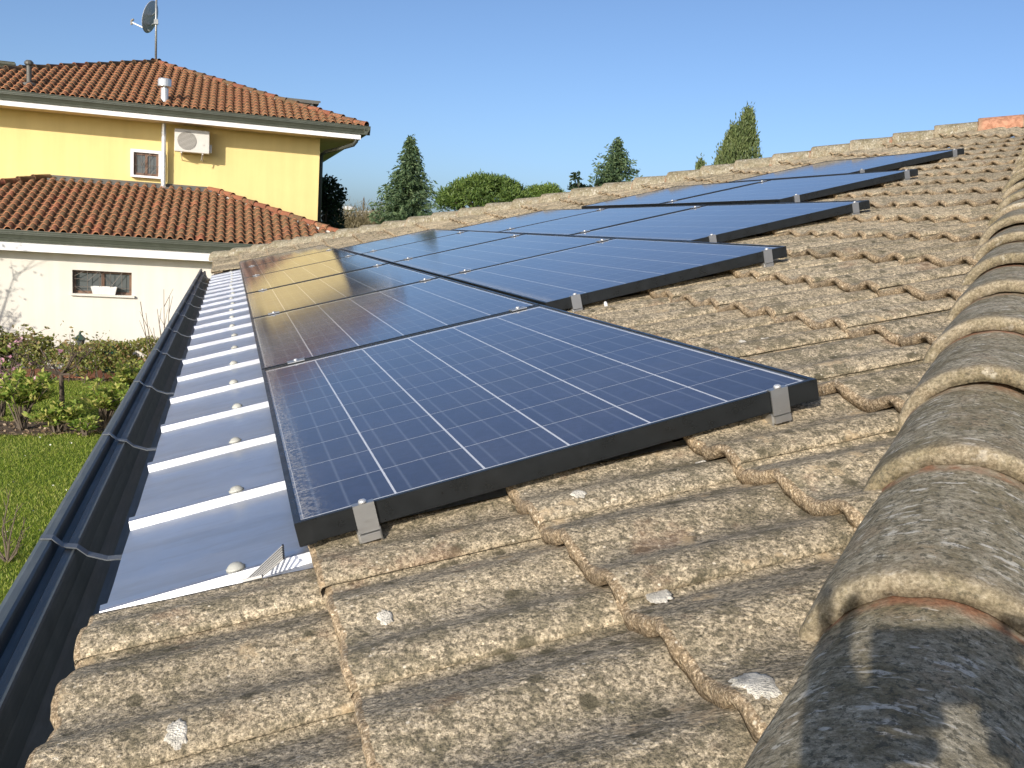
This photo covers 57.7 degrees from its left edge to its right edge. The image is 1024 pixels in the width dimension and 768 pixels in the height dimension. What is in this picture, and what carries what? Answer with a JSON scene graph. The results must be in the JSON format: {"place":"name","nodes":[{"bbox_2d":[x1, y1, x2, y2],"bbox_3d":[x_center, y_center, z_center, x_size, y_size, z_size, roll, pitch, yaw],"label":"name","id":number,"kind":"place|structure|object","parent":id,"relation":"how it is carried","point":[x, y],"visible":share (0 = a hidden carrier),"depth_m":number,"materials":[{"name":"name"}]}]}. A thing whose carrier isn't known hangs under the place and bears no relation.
{"place":"outdoors","nodes":[
{"label":"outdoors","id":0,"kind":"place"},
{"bbox_2d":[6,368,115,380],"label":"pavement","id":1,"kind":"structure","parent":0,"point":[89,376],"depth_m":16.91,"materials":[{"name":"soil"}]},
{"bbox_2d":[74,331,86,376],"bbox_3d":[-7.839,-0.546,16.858,0.212,0.825,0.212,-3,11,-39],"label":"garden lantern","id":2,"kind":"object","parent":1,"relation":"on","point":[80,338],"visible":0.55,"depth_m":16.78,"materials":[{"name":"green metal"}]},
{"bbox_2d":[102,345,117,372],"bbox_3d":[-7.584,-0.486,17.522,0.260,0.520,0.212,1,9,-17],"label":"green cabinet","id":3,"kind":"object","parent":1,"relation":"on","point":[106,370],"visible":0.12,"depth_m":17.43,"materials":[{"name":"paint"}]},
{"bbox_2d":[0,380,128,604],"bbox_3d":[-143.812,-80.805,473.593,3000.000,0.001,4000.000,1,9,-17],"label":"ground","id":4,"kind":"structure","parent":0,"point":[23,478],"depth_m":10.66,"materials":[{"name":"green plant"}]},
{"bbox_2d":[0,489,30,563],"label":"bare shrub","id":5,"kind":"object","parent":4,"relation":"on","point":[7,553],"visible":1,"depth_m":8.00,"materials":[{"name":"brown plant"}]},
{"bbox_2d":[0,324,49,378],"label":"tall bush","id":6,"kind":"object","parent":4,"relation":"on","point":[11,351],"visible":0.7,"depth_m":15.87,"materials":[{"name":"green plant"}]},
{"bbox_2d":[0,419,104,434],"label":"planting bed","id":7,"kind":"object","parent":4,"relation":"on","point":[31,425],"visible":0.23,"depth_m":12.91,"materials":[{"name":"soil"}]},
{"bbox_2d":[0,366,58,430],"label":"laurel shrub","id":8,"kind":"object","parent":7,"relation":"on","point":[23,389],"visible":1,"depth_m":12.66,"materials":[{"name":"green plant"}]},
{"bbox_2d":[0,337,62,416],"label":"blossom bush","id":9,"kind":"object","parent":7,"relation":"in","point":[3,403],"visible":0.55,"depth_m":13.44,"materials":[{"name":"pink plant"}]},
{"bbox_2d":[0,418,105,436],"bbox_3d":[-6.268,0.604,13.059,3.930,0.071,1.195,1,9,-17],"label":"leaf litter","id":10,"kind":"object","parent":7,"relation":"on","point":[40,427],"visible":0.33,"depth_m":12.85,"materials":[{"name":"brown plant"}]},
{"bbox_2d":[22,399,89,432],"bbox_3d":[-6.184,0.462,12.682,0.588,0.464,0.747,8,10,26],"label":"laurel shrub","id":11,"kind":"object","parent":7,"relation":"on","point":[56,416],"visible":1,"depth_m":12.64,"materials":[{"name":"green plant"}]},
{"bbox_2d":[69,372,128,426],"bbox_3d":[-5.812,0.249,13.216,0.838,0.767,0.954,1,9,-17],"label":"laurel shrub","id":12,"kind":"object","parent":7,"relation":"on","point":[106,402],"visible":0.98,"depth_m":13.21,"materials":[{"name":"green plant"}]},
{"bbox_2d":[3,321,110,407],"bbox_3d":[-6.680,-0.221,13.746,1.399,1.401,0.979,4,9,0],"label":"garden tree","id":13,"kind":"object","parent":4,"relation":"on","point":[73,355],"visible":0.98,"depth_m":13.68,"materials":[{"name":"green plant"}]},
{"bbox_2d":[0,332,158,384],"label":"hedge","id":14,"kind":"object","parent":4,"relation":"on","point":[124,349],"visible":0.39,"depth_m":16.36,"materials":[{"name":"green plant"}]},
{"bbox_2d":[67,413,103,436],"bbox_3d":[-5.833,0.577,12.654,0.460,0.298,0.586,1,9,-17],"label":"laurel shrub","id":15,"kind":"object","parent":4,"relation":"on","point":[87,423],"visible":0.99,"depth_m":12.64,"materials":[{"name":"green plant"}]},
{"bbox_2d":[109,358,144,387],"bbox_3d":[-5.825,-0.051,14.563,0.893,0.941,0.810,1,9,-17],"label":"laurel shrub","id":16,"kind":"object","parent":4,"relation":"on","point":[128,375],"visible":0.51,"depth_m":14.39,"materials":[{"name":"green plant"}]},
{"bbox_2d":[139,295,172,353],"bbox_3d":[-4.637,-0.191,12.110,0.455,2.124,0.183,5,9,8],"label":"bare sapling","id":17,"kind":"object","parent":4,"relation":"on","point":[153,328],"visible":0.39,"depth_m":12.02,"materials":[{"name":"brown plant"}]},
{"bbox_2d":[321,174,347,228],"bbox_3d":[-5.448,-3.856,27.250,1.468,4.565,1.669,1,9,-17],"label":"evergreen tree","id":18,"kind":"object","parent":4,"relation":"on","point":[333,202],"visible":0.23,"depth_m":26.83,"materials":[{"name":"green plant"}]},
{"bbox_2d":[338,199,385,227],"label":"scrub","id":19,"kind":"object","parent":4,"relation":"on","point":[352,220],"visible":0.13,"depth_m":119.30,"materials":[{"name":"beige plant"}]},
{"bbox_2d":[367,134,438,223],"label":"spruce tree","id":20,"kind":"object","parent":4,"relation":"on","point":[406,196],"visible":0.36,"depth_m":44.99,"materials":[{"name":"green plant"}]},
{"bbox_2d":[431,168,534,211],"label":"stone pine","id":21,"kind":"object","parent":4,"relation":"on","point":[476,189],"visible":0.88,"depth_m":72.97,"materials":[{"name":"green plant"}]},
{"bbox_2d":[0,114,1023,767],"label":"bungalow","id":22,"kind":"object","parent":4,"relation":"on","point":[832,576],"visible":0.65,"depth_m":1.34,"materials":[{"name":"tile"}]},
{"bbox_2d":[243,544,284,581],"bbox_3d":[-0.417,0.302,1.562,0.075,0.017,0.093,-14,13,-14],"label":"bird comb","id":23,"kind":"object","parent":22,"relation":"on","point":[273,560],"visible":1,"depth_m":1.55,"materials":[{"name":"grey plastic"}]},
{"bbox_2d":[525,182,565,197],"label":"stone pine","id":24,"kind":"object","parent":4,"relation":"on","point":[536,190],"visible":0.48,"depth_m":90.70,"materials":[{"name":"green plant"}]},
{"bbox_2d":[567,170,602,189],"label":"leafy tree","id":25,"kind":"object","parent":4,"relation":"on","point":[574,177],"visible":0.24,"depth_m":47.59,"materials":[{"name":"green plant"}]},
{"bbox_2d":[586,136,642,186],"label":"conifer tree","id":26,"kind":"object","parent":4,"relation":"on","point":[615,166],"visible":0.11,"depth_m":49.94,"materials":[{"name":"green plant"}]},
{"bbox_2d":[695,153,706,169],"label":"cypress tree","id":27,"kind":"object","parent":4,"relation":"on","point":[699,163],"visible":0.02,"depth_m":61.89,"materials":[{"name":"green plant"}]},
{"bbox_2d":[711,112,740,164],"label":"cypress tree","id":28,"kind":"object","parent":4,"relation":"on","point":[723,147],"visible":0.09,"depth_m":55.87,"materials":[{"name":"green plant"}]},
{"bbox_2d":[714,102,761,164],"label":"cypress tree","id":29,"kind":"object","parent":4,"relation":"on","point":[744,141],"visible":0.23,"depth_m":54.79,"materials":[{"name":"green plant"}]},
{"bbox_2d":[0,58,370,369],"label":"yellow house","id":30,"kind":"structure","parent":0,"point":[102,183],"depth_m":19.58,"materials":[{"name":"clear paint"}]},
{"bbox_2d":[70,270,134,297],"bbox_3d":[-7.754,-1.904,17.618,1.124,0.479,0.220,1,9,-17],"label":"window","id":31,"kind":"structure","parent":30,"relation":"in","point":[83,280],"depth_m":17.64,"materials":[{"name":"clear glass"}]},
{"bbox_2d":[91,286,117,294],"bbox_3d":[-7.726,-1.771,17.600,0.455,0.145,0.175,1,9,-17],"label":"window box","id":32,"kind":"object","parent":30,"relation":"on","point":[104,290],"visible":1,"depth_m":17.54,"materials":[{"name":"white plastic"}]},
{"bbox_2d":[130,0,157,58],"bbox_3d":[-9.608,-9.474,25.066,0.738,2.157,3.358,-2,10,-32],"label":"satellite dish","id":33,"kind":"object","parent":30,"relation":"on","point":[150,18],"visible":0.98,"depth_m":25.93,"materials":[{"name":"grey metal"}]},
{"bbox_2d":[134,152,158,176],"bbox_3d":[-7.999,-4.803,20.318,0.514,0.488,0.126,1,9,-17],"label":"window","id":34,"kind":"structure","parent":30,"relation":"in","point":[146,164],"depth_m":20.33,"materials":[{"name":"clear glass"}]},
{"bbox_2d":[174,128,211,161],"bbox_3d":[-6.997,-5.233,20.408,0.768,0.648,0.416,1,9,-17],"label":"air conditioner","id":35,"kind":"object","parent":30,"relation":"attached to","point":[192,141],"visible":1,"depth_m":20.21,"materials":[{"name":"white metal"}]},
{"bbox_2d":[343,206,355,212],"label":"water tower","id":36,"kind":"structure","parent":0,"point":[349,207],"depth_m":328.41,"materials":[{"name":"white"}]},
{"bbox_2d":[0,0,1023,220],"label":"sky","id":37,"kind":"structure","parent":0,"point":[531,92],"materials":[{"name":"blue"}]},
{"bbox_3d":[-1.670,-0.582,6.272,0.040,0.027,9.964,-14,13,-14],"label":"mounting rail","id":38,"kind":"object","parent":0,"visible":0},
{"bbox_2d":[240,248,355,277],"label":"solar panel","id":39,"kind":"object","parent":38,"relation":"attached to","point":[293,262],"visible":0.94,"depth_m":8.65,"materials":[{"name":"blue glass"}]},
{"bbox_2d":[242,254,387,293],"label":"solar panel","id":40,"kind":"object","parent":38,"relation":"attached to","point":[284,277],"visible":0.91,"depth_m":7.01,"materials":[{"name":"blue glass"}]},
{"bbox_2d":[246,263,438,317],"bbox_3d":[-1.081,-0.571,5.568,0.990,0.052,1.679,-14,13,-14],"label":"solar panel","id":41,"kind":"object","parent":38,"relation":"attached to","point":[266,301],"visible":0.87,"depth_m":5.41,"materials":[{"name":"blue glass"}]},
{"bbox_2d":[251,277,538,369],"bbox_3d":[-0.604,-0.294,3.998,0.990,0.052,1.679,-14,13,-14],"label":"solar panel","id":42,"kind":"object","parent":38,"relation":"attached to","point":[338,325],"visible":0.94,"depth_m":3.79,"materials":[{"name":"blue glass"}]},
{"bbox_2d":[262,304,818,546],"bbox_3d":[-0.124,-0.002,2.427,0.990,0.078,1.688,-14,13,-14],"label":"solar panel","id":43,"kind":"object","parent":38,"relation":"attached to","point":[370,438],"visible":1,"depth_m":1.96,"materials":[{"name":"blue glass"}]},
{"label":"mounting rail","id":44,"kind":"object","parent":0,"visible":0},
{"bbox_2d":[239,245,335,267],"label":"solar panel","id":45,"kind":"object","parent":44,"relation":"attached to","point":[280,256],"visible":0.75,"depth_m":10.25,"materials":[{"name":"blue glass"}]},
{"label":"mounting rail","id":46,"kind":"object","parent":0,"visible":0},
{"bbox_2d":[339,229,464,254],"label":"solar panel","id":47,"kind":"object","parent":46,"relation":"attached to","point":[395,241],"visible":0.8,"depth_m":8.88,"materials":[{"name":"blue glass"}]},
{"bbox_2d":[361,231,524,263],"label":"solar panel","id":48,"kind":"object","parent":46,"relation":"attached to","point":[460,239],"visible":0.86,"depth_m":7.25,"materials":[{"name":"blue glass"}]},
{"bbox_2d":[392,234,612,277],"bbox_3d":[-0.130,-0.812,5.801,0.990,0.052,1.679,-14,13,-14],"label":"solar panel","id":49,"kind":"object","parent":46,"relation":"attached to","point":[443,264],"visible":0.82,"depth_m":5.66,"materials":[{"name":"blue glass"}]},
{"bbox_2d":[445,238,786,311],"bbox_3d":[0.350,-0.522,4.230,0.990,0.078,1.688,-14,14,-14],"label":"solar panel","id":50,"kind":"object","parent":46,"relation":"attached to","point":[576,278],"visible":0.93,"depth_m":3.87,"materials":[{"name":"blue glass"}]},
{"label":"mounting rail","id":51,"kind":"object","parent":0,"visible":0},
{"bbox_2d":[452,208,605,231],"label":"solar panel","id":52,"kind":"object","parent":51,"relation":"attached to","point":[519,221],"visible":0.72,"depth_m":8.31,"materials":[{"name":"blue glass"}]},
{"bbox_2d":[499,205,704,235],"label":"solar panel","id":53,"kind":"object","parent":51,"relation":"attached to","point":[590,221],"visible":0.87,"depth_m":6.68,"materials":[{"name":"blue glass"}]},
{"bbox_2d":[569,200,869,242],"bbox_3d":[1.063,-0.899,5.253,0.990,0.078,1.688,-14,13,-14],"label":"solar panel","id":54,"kind":"object","parent":51,"relation":"attached to","point":[716,223],"visible":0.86,"depth_m":4.89,"materials":[{"name":"blue glass"}]},
{"label":"mounting rail","id":55,"kind":"object","parent":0,"visible":0},
{"bbox_2d":[581,179,770,208],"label":"solar panel","id":56,"kind":"object","parent":55,"relation":"attached to","point":[654,198],"visible":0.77,"depth_m":7.90,"materials":[{"name":"blue glass"}]},
{"bbox_2d":[659,169,917,205],"bbox_3d":[1.829,-1.333,6.461,0.990,0.078,1.688,-14,13,-14],"label":"solar panel","id":57,"kind":"object","parent":55,"relation":"attached to","point":[788,190],"visible":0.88,"depth_m":6.10,"materials":[{"name":"blue glass"}]},
{"label":"mounting rail","id":58,"kind":"object","parent":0,"visible":0},
{"bbox_2d":[730,148,963,181],"bbox_3d":[2.586,-1.705,7.404,0.990,0.078,1.658,-14,14,-14],"label":"solar panel","id":59,"kind":"object","parent":58,"relation":"attached to","point":[864,165],"visible":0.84,"depth_m":7.07,"materials":[{"name":"blue glass"}]}
]}

